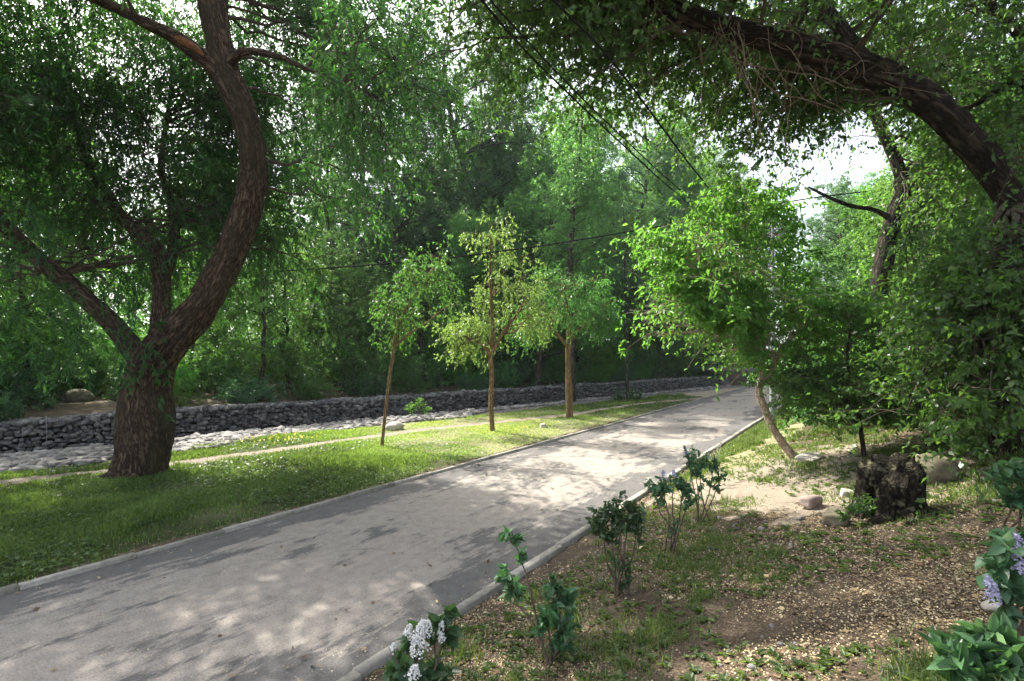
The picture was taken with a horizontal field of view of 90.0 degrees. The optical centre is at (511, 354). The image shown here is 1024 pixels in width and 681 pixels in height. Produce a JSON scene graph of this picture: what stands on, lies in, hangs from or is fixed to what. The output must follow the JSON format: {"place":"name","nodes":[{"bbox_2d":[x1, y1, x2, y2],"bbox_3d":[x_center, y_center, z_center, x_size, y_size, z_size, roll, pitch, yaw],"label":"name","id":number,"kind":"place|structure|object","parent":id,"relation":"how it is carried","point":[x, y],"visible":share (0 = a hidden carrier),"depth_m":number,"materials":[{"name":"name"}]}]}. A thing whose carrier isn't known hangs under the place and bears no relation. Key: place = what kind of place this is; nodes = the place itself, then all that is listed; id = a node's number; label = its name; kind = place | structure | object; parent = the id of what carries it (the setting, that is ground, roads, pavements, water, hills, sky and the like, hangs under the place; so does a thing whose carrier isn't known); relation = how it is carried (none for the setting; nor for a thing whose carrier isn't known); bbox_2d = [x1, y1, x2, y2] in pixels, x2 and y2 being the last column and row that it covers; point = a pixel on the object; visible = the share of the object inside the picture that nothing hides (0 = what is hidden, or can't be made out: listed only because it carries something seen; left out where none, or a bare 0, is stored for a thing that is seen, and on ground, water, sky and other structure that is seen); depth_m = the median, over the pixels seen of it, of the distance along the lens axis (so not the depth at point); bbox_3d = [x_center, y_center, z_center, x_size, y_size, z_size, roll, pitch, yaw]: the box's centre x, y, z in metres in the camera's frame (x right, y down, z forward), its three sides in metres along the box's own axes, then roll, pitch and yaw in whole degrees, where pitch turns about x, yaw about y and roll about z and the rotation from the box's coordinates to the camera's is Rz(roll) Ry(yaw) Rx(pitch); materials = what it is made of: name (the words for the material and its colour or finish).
{"place":"outdoors","nodes":[
{"label":"outdoors","id":0,"kind":"place"},
{"bbox_2d":[0,385,781,680],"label":"path","id":1,"kind":"structure","parent":0,"point":[494,498],"depth_m":5.58,"materials":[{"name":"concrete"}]},
{"bbox_2d":[0,190,875,274],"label":"overhead cable","id":2,"kind":"object","parent":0,"point":[504,250],"visible":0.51,"depth_m":15.74,"materials":[{"name":"rubber"}]},
{"bbox_2d":[0,346,1023,680],"bbox_3d":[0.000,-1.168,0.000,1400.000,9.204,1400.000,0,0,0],"label":"ground","id":3,"kind":"structure","parent":0,"point":[734,630],"depth_m":4.52,"materials":[{"name":"beige soil"}]},
{"bbox_2d":[0,390,39,421],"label":"forest shrub","id":4,"kind":"object","parent":3,"relation":"on","point":[6,406],"visible":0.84,"depth_m":15.67,"materials":[{"name":"green plant"}]},
{"bbox_2d":[0,351,64,408],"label":"forest shrub","id":5,"kind":"object","parent":3,"relation":"on","point":[19,391],"visible":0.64,"depth_m":17.95,"materials":[{"name":"green plant"}]},
{"bbox_2d":[0,115,111,399],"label":"slender tree","id":6,"kind":"object","parent":3,"relation":"on","point":[35,314],"visible":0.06,"depth_m":19.91,"materials":[{"name":"green plant"}]},
{"bbox_2d":[0,131,125,390],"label":"slender tree","id":7,"kind":"object","parent":3,"relation":"on","point":[88,332],"visible":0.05,"depth_m":22.98,"materials":[{"name":"green plant"}]},
{"bbox_2d":[8,335,125,397],"bbox_3d":[-18.917,0.743,21.803,4.908,3.300,5.299,0,0,-23],"label":"forest shrub","id":8,"kind":"object","parent":3,"relation":"on","point":[97,376],"visible":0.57,"depth_m":21.54,"materials":[{"name":"green plant"}]},
{"bbox_2d":[0,36,149,404],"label":"sunny tree","id":9,"kind":"object","parent":3,"relation":"on","point":[16,354],"visible":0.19,"depth_m":17.85,"materials":[{"name":"green plant"}]},
{"bbox_2d":[62,389,94,401],"bbox_3d":[-17.007,1.654,20.085,0.978,0.636,0.901,0,0,33],"label":"boulder","id":10,"kind":"object","parent":3,"relation":"on","point":[79,395],"visible":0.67,"depth_m":19.82,"materials":[{"name":"grey stone"}]},
{"bbox_2d":[94,228,205,397],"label":"sunny tree","id":11,"kind":"object","parent":3,"relation":"on","point":[180,372],"visible":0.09,"depth_m":20.07,"materials":[{"name":"green plant"}]},
{"bbox_2d":[173,371,211,406],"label":"forest shrub","id":12,"kind":"object","parent":3,"relation":"on","point":[179,401],"visible":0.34,"depth_m":19.59,"materials":[{"name":"green plant"}]},
{"bbox_2d":[138,184,254,392],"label":"sunny tree","id":13,"kind":"object","parent":3,"relation":"on","point":[208,344],"visible":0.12,"depth_m":23.67,"materials":[{"name":"green plant"}]},
{"bbox_2d":[176,144,260,376],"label":"slender tree","id":14,"kind":"object","parent":3,"relation":"on","point":[213,339],"visible":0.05,"depth_m":28.48,"materials":[{"name":"green plant"}]},
{"bbox_2d":[176,346,261,396],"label":"forest shrub","id":15,"kind":"object","parent":3,"relation":"on","point":[221,375],"visible":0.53,"depth_m":23.08,"materials":[{"name":"green plant"}]},
{"bbox_2d":[211,371,286,403],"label":"forest shrub","id":16,"kind":"object","parent":3,"relation":"on","point":[234,394],"visible":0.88,"depth_m":21.01,"materials":[{"name":"green plant"}]},
{"bbox_2d":[0,0,498,479],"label":"willow tree","id":17,"kind":"object","parent":3,"relation":"on","point":[145,412],"visible":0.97,"depth_m":10.44,"materials":[{"name":"green plant"}]},
{"bbox_2d":[194,265,337,377],"bbox_3d":[-16.640,-1.799,32.751,12.560,9.140,8.969,0,0,11],"label":"forest shrub","id":18,"kind":"object","parent":3,"relation":"on","point":[253,341],"visible":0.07,"depth_m":31.71,"materials":[{"name":"green plant"}]},
{"bbox_2d":[216,186,321,396],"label":"airy tree","id":19,"kind":"object","parent":3,"relation":"on","point":[261,309],"visible":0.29,"depth_m":23.00,"materials":[{"name":"green plant"}]},
{"bbox_2d":[222,305,324,384],"bbox_3d":[-13.334,-0.178,29.021,7.193,5.235,5.136,0,0,32],"label":"forest shrub","id":20,"kind":"object","parent":3,"relation":"on","point":[281,339],"visible":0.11,"depth_m":28.21,"materials":[{"name":"green plant"}]},
{"bbox_2d":[219,301,348,395],"bbox_3d":[-10.411,0.049,24.721,5.087,5.184,7.123,0,0,-15],"label":"forest shrub","id":21,"kind":"object","parent":3,"relation":"on","point":[294,362],"visible":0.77,"depth_m":23.63,"materials":[{"name":"green plant"}]},
{"bbox_2d":[225,206,342,389],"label":"sunny tree","id":22,"kind":"object","parent":3,"relation":"on","point":[296,310],"visible":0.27,"depth_m":25.58,"materials":[{"name":"green plant"}]},
{"bbox_2d":[289,371,343,400],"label":"forest shrub","id":23,"kind":"object","parent":3,"relation":"on","point":[307,391],"visible":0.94,"depth_m":22.38,"materials":[{"name":"green plant"}]},
{"bbox_2d":[265,97,399,351],"bbox_3d":[-11.440,-7.390,32.900,8.407,18.759,10.181,0,0,4],"label":"feathery tree","id":24,"kind":"object","parent":3,"relation":"on","point":[329,227],"visible":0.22,"depth_m":32.81,"materials":[{"name":"green plant"}]},
{"bbox_2d":[290,302,397,393],"bbox_3d":[-8.538,0.028,26.522,5.209,5.309,7.295,0,0,-34],"label":"forest shrub","id":25,"kind":"object","parent":3,"relation":"on","point":[339,379],"visible":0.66,"depth_m":25.32,"materials":[{"name":"green plant"}]},
{"bbox_2d":[293,230,398,390],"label":"broadleaf tree","id":26,"kind":"object","parent":3,"relation":"on","point":[338,297],"visible":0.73,"depth_m":26.16,"materials":[{"name":"green plant"}]},
{"bbox_2d":[0,393,696,586],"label":"grass","id":27,"kind":"structure","parent":3,"relation":"on","point":[100,505],"depth_m":9.27,"materials":[{"name":"green plant"}]},
{"bbox_2d":[243,1,461,322],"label":"broadleaf tree","id":28,"kind":"object","parent":3,"relation":"on","point":[408,206],"visible":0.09,"depth_m":41.10,"materials":[{"name":"green plant"}]},
{"bbox_2d":[0,375,722,453],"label":"gabion wall","id":29,"kind":"structure","parent":3,"relation":"on","point":[31,434],"depth_m":20.78,"materials":[{"name":"stone"}]},
{"bbox_2d":[0,385,733,472],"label":"rubble","id":30,"kind":"object","parent":3,"relation":"on","point":[96,453],"visible":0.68,"depth_m":14.45,"materials":[{"name":"stone"}]},
{"bbox_2d":[340,370,396,396],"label":"forest shrub","id":31,"kind":"object","parent":3,"relation":"on","point":[367,388],"visible":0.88,"depth_m":24.68,"materials":[{"name":"green plant"}]},
{"bbox_2d":[0,384,754,595],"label":"kerb","id":32,"kind":"structure","parent":3,"relation":"on","point":[11,588],"depth_m":7.17,"materials":[{"name":"concrete"}]},
{"bbox_2d":[352,215,406,380],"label":"slender tree","id":33,"kind":"object","parent":3,"relation":"on","point":[370,236],"visible":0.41,"depth_m":32.17,"materials":[{"name":"green plant"}]},
{"bbox_2d":[291,4,491,373],"bbox_3d":[-8.598,-10.933,36.169,12.133,26.164,14.693,0,0,35],"label":"feathery tree","id":34,"kind":"object","parent":3,"relation":"on","point":[411,239],"visible":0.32,"depth_m":36.77,"materials":[{"name":"green plant"}]},
{"bbox_2d":[339,322,447,387],"bbox_3d":[-6.736,0.277,28.908,4.384,4.468,6.140,0,0,23],"label":"forest shrub","id":35,"kind":"object","parent":3,"relation":"on","point":[381,373],"visible":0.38,"depth_m":28.43,"materials":[{"name":"green plant"}]},
{"bbox_2d":[359,229,471,445],"bbox_3d":[-2.463,-0.449,13.259,2.842,5.935,2.622,0,0,0],"label":"young willow","id":36,"kind":"object","parent":3,"relation":"on","point":[392,313],"visible":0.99,"depth_m":13.18,"materials":[{"name":"green plant"}]},
{"bbox_2d":[385,351,451,392],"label":"forest shrub","id":37,"kind":"object","parent":3,"relation":"on","point":[415,384],"visible":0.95,"depth_m":26.50,"materials":[{"name":"green plant"}]},
{"bbox_2d":[380,603,464,680],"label":"lilac bush","id":38,"kind":"object","parent":3,"relation":"on","point":[432,628],"visible":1,"depth_m":2.74,"materials":[{"name":"green plant"}]},
{"bbox_2d":[382,254,463,388],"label":"broadleaf tree","id":39,"kind":"object","parent":3,"relation":"on","point":[426,334],"visible":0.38,"depth_m":28.33,"materials":[{"name":"green plant"}]},
{"bbox_2d":[380,108,506,329],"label":"feathery tree","id":40,"kind":"object","parent":3,"relation":"on","point":[405,251],"visible":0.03,"depth_m":42.78,"materials":[{"name":"green plant"}]},
{"bbox_2d":[338,0,568,325],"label":"feathery tree","id":41,"kind":"object","parent":3,"relation":"on","point":[512,163],"visible":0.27,"depth_m":39.66,"materials":[{"name":"green plant"}]},
{"bbox_2d":[416,333,502,386],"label":"forest shrub","id":42,"kind":"object","parent":3,"relation":"on","point":[454,373],"visible":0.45,"depth_m":30.50,"materials":[{"name":"green plant"}]},
{"bbox_2d":[453,373,488,390],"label":"forest shrub","id":43,"kind":"object","parent":3,"relation":"on","point":[481,384],"visible":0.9,"depth_m":28.09,"materials":[{"name":"green plant"}]},
{"bbox_2d":[432,205,512,377],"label":"slender tree","id":44,"kind":"object","parent":3,"relation":"on","point":[463,273],"visible":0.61,"depth_m":30.54,"materials":[{"name":"green plant"}]},
{"bbox_2d":[447,196,526,368],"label":"airy tree","id":45,"kind":"object","parent":3,"relation":"on","point":[499,296],"visible":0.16,"depth_m":34.89,"materials":[{"name":"green plant"}]},
{"bbox_2d":[433,23,556,362],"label":"slender tree","id":46,"kind":"object","parent":3,"relation":"on","point":[475,129],"visible":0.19,"depth_m":43.03,"materials":[{"name":"green plant"}]},
{"bbox_2d":[468,358,521,387],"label":"forest shrub","id":47,"kind":"object","parent":3,"relation":"on","point":[501,380],"visible":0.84,"depth_m":29.53,"materials":[{"name":"green plant"}]},
{"bbox_2d":[425,206,570,430],"bbox_3d":[-0.513,-0.949,15.788,4.536,7.074,2.412,0,0,0],"label":"young willow","id":48,"kind":"object","parent":3,"relation":"on","point":[491,348],"visible":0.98,"depth_m":15.79,"materials":[{"name":"green plant"}]},
{"bbox_2d":[3,416,1023,680],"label":"fallen leaves","id":49,"kind":"object","parent":3,"relation":"on","point":[833,598],"depth_m":3.77,"materials":[{"name":"brown plant"}]},
{"bbox_2d":[493,239,564,378],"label":"broadleaf tree","id":50,"kind":"object","parent":3,"relation":"on","point":[533,259],"visible":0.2,"depth_m":35.17,"materials":[{"name":"green plant"}]},
{"bbox_2d":[494,525,582,667],"bbox_3d":[0.173,1.629,3.434,0.600,0.970,0.276,0,0,7],"label":"lilac bush","id":51,"kind":"object","parent":3,"relation":"on","point":[549,616],"visible":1,"depth_m":3.43,"materials":[{"name":"green plant"}]},
{"bbox_2d":[477,143,612,385],"bbox_3d":[2.340,-5.752,33.011,8.202,16.219,8.731,0,0,44],"label":"broadleaf tree","id":52,"kind":"object","parent":3,"relation":"on","point":[532,217],"visible":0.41,"depth_m":32.84,"materials":[{"name":"green plant"}]},
{"bbox_2d":[481,62,622,347],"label":"broadleaf tree","id":53,"kind":"object","parent":3,"relation":"on","point":[551,110],"visible":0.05,"depth_m":46.94,"materials":[{"name":"green plant"}]},
{"bbox_2d":[528,361,576,384],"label":"forest shrub","id":54,"kind":"object","parent":3,"relation":"on","point":[559,377],"visible":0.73,"depth_m":33.70,"materials":[{"name":"green plant"}]},
{"bbox_2d":[337,405,782,680],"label":"kerb","id":55,"kind":"structure","parent":3,"relation":"on","point":[363,670],"depth_m":5.47,"materials":[{"name":"concrete"}]},
{"bbox_2d":[497,250,629,417],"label":"park tree","id":56,"kind":"object","parent":3,"relation":"on","point":[588,319],"visible":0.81,"depth_m":18.82,"materials":[{"name":"green plant"}]},
{"bbox_2d":[514,204,624,362],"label":"broadleaf tree","id":57,"kind":"object","parent":3,"relation":"on","point":[616,261],"visible":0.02,"depth_m":41.63,"materials":[{"name":"green plant"}]},
{"bbox_2d":[531,209,619,381],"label":"broadleaf tree","id":58,"kind":"object","parent":3,"relation":"on","point":[600,348],"visible":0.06,"depth_m":35.88,"materials":[{"name":"green plant"}]},
{"bbox_2d":[519,84,634,401],"bbox_3d":[3.429,-6.211,27.243,6.106,17.760,5.467,0,0,0],"label":"tall tree","id":59,"kind":"object","parent":3,"relation":"on","point":[580,184],"visible":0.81,"depth_m":26.60,"materials":[{"name":"green plant"}]},
{"bbox_2d":[580,361,617,381],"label":"forest shrub","id":60,"kind":"object","parent":3,"relation":"on","point":[599,376],"visible":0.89,"depth_m":36.72,"materials":[{"name":"green plant"}]},
{"bbox_2d":[554,88,644,339],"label":"slender tree","id":61,"kind":"object","parent":3,"relation":"on","point":[614,156],"visible":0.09,"depth_m":52.90,"materials":[{"name":"green plant"}]},
{"bbox_2d":[580,338,636,378],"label":"forest shrub","id":62,"kind":"object","parent":3,"relation":"on","point":[615,356],"visible":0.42,"depth_m":39.77,"materials":[{"name":"green plant"}]},
{"bbox_2d":[585,490,647,596],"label":"lilac bush","id":63,"kind":"object","parent":3,"relation":"on","point":[632,520],"visible":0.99,"depth_m":4.34,"materials":[{"name":"green plant"}]},
{"bbox_2d":[581,190,668,358],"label":"broadleaf tree","id":64,"kind":"object","parent":3,"relation":"on","point":[629,248],"visible":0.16,"depth_m":44.85,"materials":[{"name":"green plant"}]},
{"bbox_2d":[583,192,669,397],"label":"tree","id":65,"kind":"object","parent":3,"relation":"on","point":[626,280],"visible":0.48,"depth_m":28.25,"materials":[{"name":"green plant"}]},
{"bbox_2d":[582,319,672,377],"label":"forest shrub","id":66,"kind":"object","parent":3,"relation":"on","point":[632,348],"visible":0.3,"depth_m":41.44,"materials":[{"name":"green plant"}]},
{"bbox_2d":[599,255,662,369],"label":"sunny tree","id":67,"kind":"object","parent":3,"relation":"on","point":[631,335],"visible":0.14,"depth_m":41.70,"materials":[{"name":"green plant"}]},
{"bbox_2d":[595,87,700,343],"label":"feathery tree","id":68,"kind":"object","parent":3,"relation":"on","point":[632,166],"visible":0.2,"depth_m":54.68,"materials":[{"name":"green plant"}]},
{"bbox_2d":[610,203,720,376],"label":"broadleaf tree","id":69,"kind":"object","parent":3,"relation":"on","point":[659,213],"visible":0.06,"depth_m":45.63,"materials":[{"name":"green plant"}]},
{"bbox_2d":[612,103,723,336],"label":"airy tree","id":70,"kind":"object","parent":3,"relation":"on","point":[706,167],"visible":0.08,"depth_m":61.02,"materials":[{"name":"green plant"}]},
{"bbox_2d":[615,98,727,349],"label":"slender tree","id":71,"kind":"object","parent":3,"relation":"on","point":[682,202],"visible":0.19,"depth_m":56.85,"materials":[{"name":"green plant"}]},
{"bbox_2d":[643,469,702,553],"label":"lilac bush","id":72,"kind":"object","parent":3,"relation":"on","point":[661,489],"visible":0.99,"depth_m":5.21,"materials":[{"name":"green plant"}]},
{"bbox_2d":[654,344,710,377],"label":"forest shrub","id":73,"kind":"object","parent":3,"relation":"on","point":[680,370],"visible":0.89,"depth_m":44.55,"materials":[{"name":"green plant"}]},
{"bbox_2d":[379,0,1023,522],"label":"arching elm","id":74,"kind":"object","parent":3,"relation":"on","point":[755,54],"visible":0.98,"depth_m":6.33,"materials":[{"name":"green plant"}]},
{"bbox_2d":[683,442,727,522],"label":"lilac bush","id":75,"kind":"object","parent":3,"relation":"on","point":[700,464],"visible":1,"depth_m":6.19,"materials":[{"name":"green plant"}]},
{"bbox_2d":[674,154,754,358],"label":"broadleaf tree","id":76,"kind":"object","parent":3,"relation":"on","point":[741,172],"visible":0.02,"depth_m":65.28,"materials":[{"name":"green plant"}]},
{"bbox_2d":[409,403,1023,680],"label":"weeds","id":77,"kind":"object","parent":3,"relation":"on","point":[749,436],"visible":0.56,"depth_m":4.32,"materials":[{"name":"green plant"}]},
{"bbox_2d":[587,166,915,457],"bbox_3d":[4.208,-0.716,9.271,5.508,5.579,4.031,0,0,0],"label":"young maple","id":78,"kind":"object","parent":3,"relation":"on","point":[706,306],"visible":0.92,"depth_m":8.80,"materials":[{"name":"green plant"}]},
{"bbox_2d":[511,442,997,680],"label":"pebbles","id":79,"kind":"object","parent":3,"relation":"on","point":[751,666],"visible":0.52,"depth_m":5.32,"materials":[{"name":"stone"}]},
{"bbox_2d":[748,206,776,425],"bbox_3d":[7.390,-1.050,15.175,1.123,6.701,0.305,0,0,-29],"label":"lamp post","id":80,"kind":"object","parent":3,"relation":"on","point":[770,391],"visible":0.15,"depth_m":15.30,"materials":[{"name":"grey metal"}]},
{"bbox_2d":[480,0,769,235],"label":"overhead cable","id":81,"kind":"object","parent":80,"relation":"attached to","point":[533,59],"visible":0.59,"depth_m":5.70,"materials":[{"name":"rubber"}]},
{"bbox_2d":[489,0,770,229],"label":"overhead cable","id":82,"kind":"object","parent":80,"relation":"attached to","point":[542,57],"visible":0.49,"depth_m":5.75,"materials":[{"name":"rubber"}]},
{"bbox_2d":[552,0,770,250],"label":"overhead cable","id":83,"kind":"object","parent":80,"relation":"attached to","point":[604,52],"visible":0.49,"depth_m":5.64,"materials":[{"name":"rubber"}]},
{"bbox_2d":[718,201,815,366],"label":"feathery tree","id":84,"kind":"object","parent":3,"relation":"on","point":[778,229],"visible":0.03,"depth_m":56.09,"materials":[{"name":"green plant"}]},
{"bbox_2d":[797,495,822,509],"bbox_3d":[3.413,1.680,5.869,0.246,0.157,0.220,0,0,-21],"label":"rock","id":85,"kind":"object","parent":3,"relation":"on","point":[811,502],"visible":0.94,"depth_m":5.79,"materials":[{"name":"stone"}]},
{"bbox_2d":[822,507,849,525],"bbox_3d":[3.209,1.610,5.061,0.243,0.175,0.231,0,0,-43],"label":"rock","id":86,"kind":"object","parent":3,"relation":"on","point":[830,515],"visible":0.83,"depth_m":5.02,"materials":[{"name":"beige stone"}]},
{"bbox_2d":[794,172,893,349],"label":"feathery tree","id":87,"kind":"object","parent":3,"relation":"on","point":[815,224],"visible":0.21,"depth_m":30.03,"materials":[{"name":"green plant"}]},
{"bbox_2d":[742,331,951,432],"bbox_3d":[8.023,0.753,11.683,4.541,2.760,3.886,0,0,43],"label":"leafy bush","id":88,"kind":"object","parent":3,"relation":"on","point":[814,424],"visible":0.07,"depth_m":11.99,"materials":[{"name":"green plant"}]},
{"bbox_2d":[799,171,911,344],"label":"broadleaf tree","id":89,"kind":"object","parent":3,"relation":"on","point":[849,182],"visible":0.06,"depth_m":36.63,"materials":[{"name":"green plant"}]},
{"bbox_2d":[737,273,978,456],"bbox_3d":[5.569,0.277,8.084,3.710,3.130,2.596,0,0,0],"label":"elm sapling","id":90,"kind":"object","parent":3,"relation":"on","point":[837,391],"visible":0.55,"depth_m":7.83,"materials":[{"name":"green plant"}]},
{"bbox_2d":[834,491,887,521],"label":"green sprig","id":91,"kind":"object","parent":3,"relation":"on","point":[855,505],"visible":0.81,"depth_m":4.90,"materials":[{"name":"green plant"}]},
{"bbox_2d":[809,174,935,338],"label":"broadleaf tree","id":92,"kind":"object","parent":3,"relation":"on","point":[837,255],"visible":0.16,"depth_m":20.70,"materials":[{"name":"green plant"}]},
{"bbox_2d":[775,0,1008,340],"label":"forked tree","id":93,"kind":"object","parent":3,"relation":"on","point":[895,159],"visible":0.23,"depth_m":12.90,"materials":[{"name":"green plant"}]},
{"bbox_2d":[847,452,941,526],"bbox_3d":[3.720,1.342,4.998,0.856,0.707,0.836,0,0,0],"label":"tree stump","id":94,"kind":"object","parent":3,"relation":"on","point":[894,484],"visible":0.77,"depth_m":4.89,"materials":[{"name":"brown wood"}]},
{"bbox_2d":[845,159,972,340],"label":"sunny tree","id":95,"kind":"object","parent":3,"relation":"on","point":[865,196],"visible":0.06,"depth_m":17.46,"materials":[{"name":"green plant"}]},
{"bbox_2d":[915,453,958,484],"bbox_3d":[4.866,1.355,5.924,0.576,0.403,0.488,0,0,0],"label":"boulder","id":96,"kind":"object","parent":3,"relation":"on","point":[939,473],"visible":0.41,"depth_m":5.72,"materials":[{"name":"grey stone"}]},
{"bbox_2d":[851,63,1022,287],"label":"airy tree","id":97,"kind":"object","parent":3,"relation":"on","point":[879,186],"visible":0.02,"depth_m":15.48,"materials":[{"name":"green plant"}]},
{"bbox_2d":[915,611,1023,680],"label":"leafy plant","id":98,"kind":"object","parent":3,"relation":"on","point":[985,650],"visible":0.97,"depth_m":2.28,"materials":[{"name":"green plant"}]},
{"bbox_2d":[929,143,1018,282],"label":"sunny tree","id":99,"kind":"object","parent":3,"relation":"on","point":[964,230],"visible":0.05,"depth_m":11.59,"materials":[{"name":"green plant"}]},
{"bbox_2d":[975,525,1023,636],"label":"lilac bush","id":100,"kind":"object","parent":3,"relation":"on","point":[1002,558],"visible":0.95,"depth_m":2.59,"materials":[{"name":"green plant"}]},
{"bbox_2d":[982,456,1023,529],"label":"lilac bush","id":101,"kind":"object","parent":3,"relation":"on","point":[1011,472],"visible":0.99,"depth_m":3.96,"materials":[{"name":"green plant"}]},
{"bbox_2d":[0,0,1023,348],"label":"sky","id":102,"kind":"structure","parent":0,"point":[872,161],"materials":[{"name":"white"}]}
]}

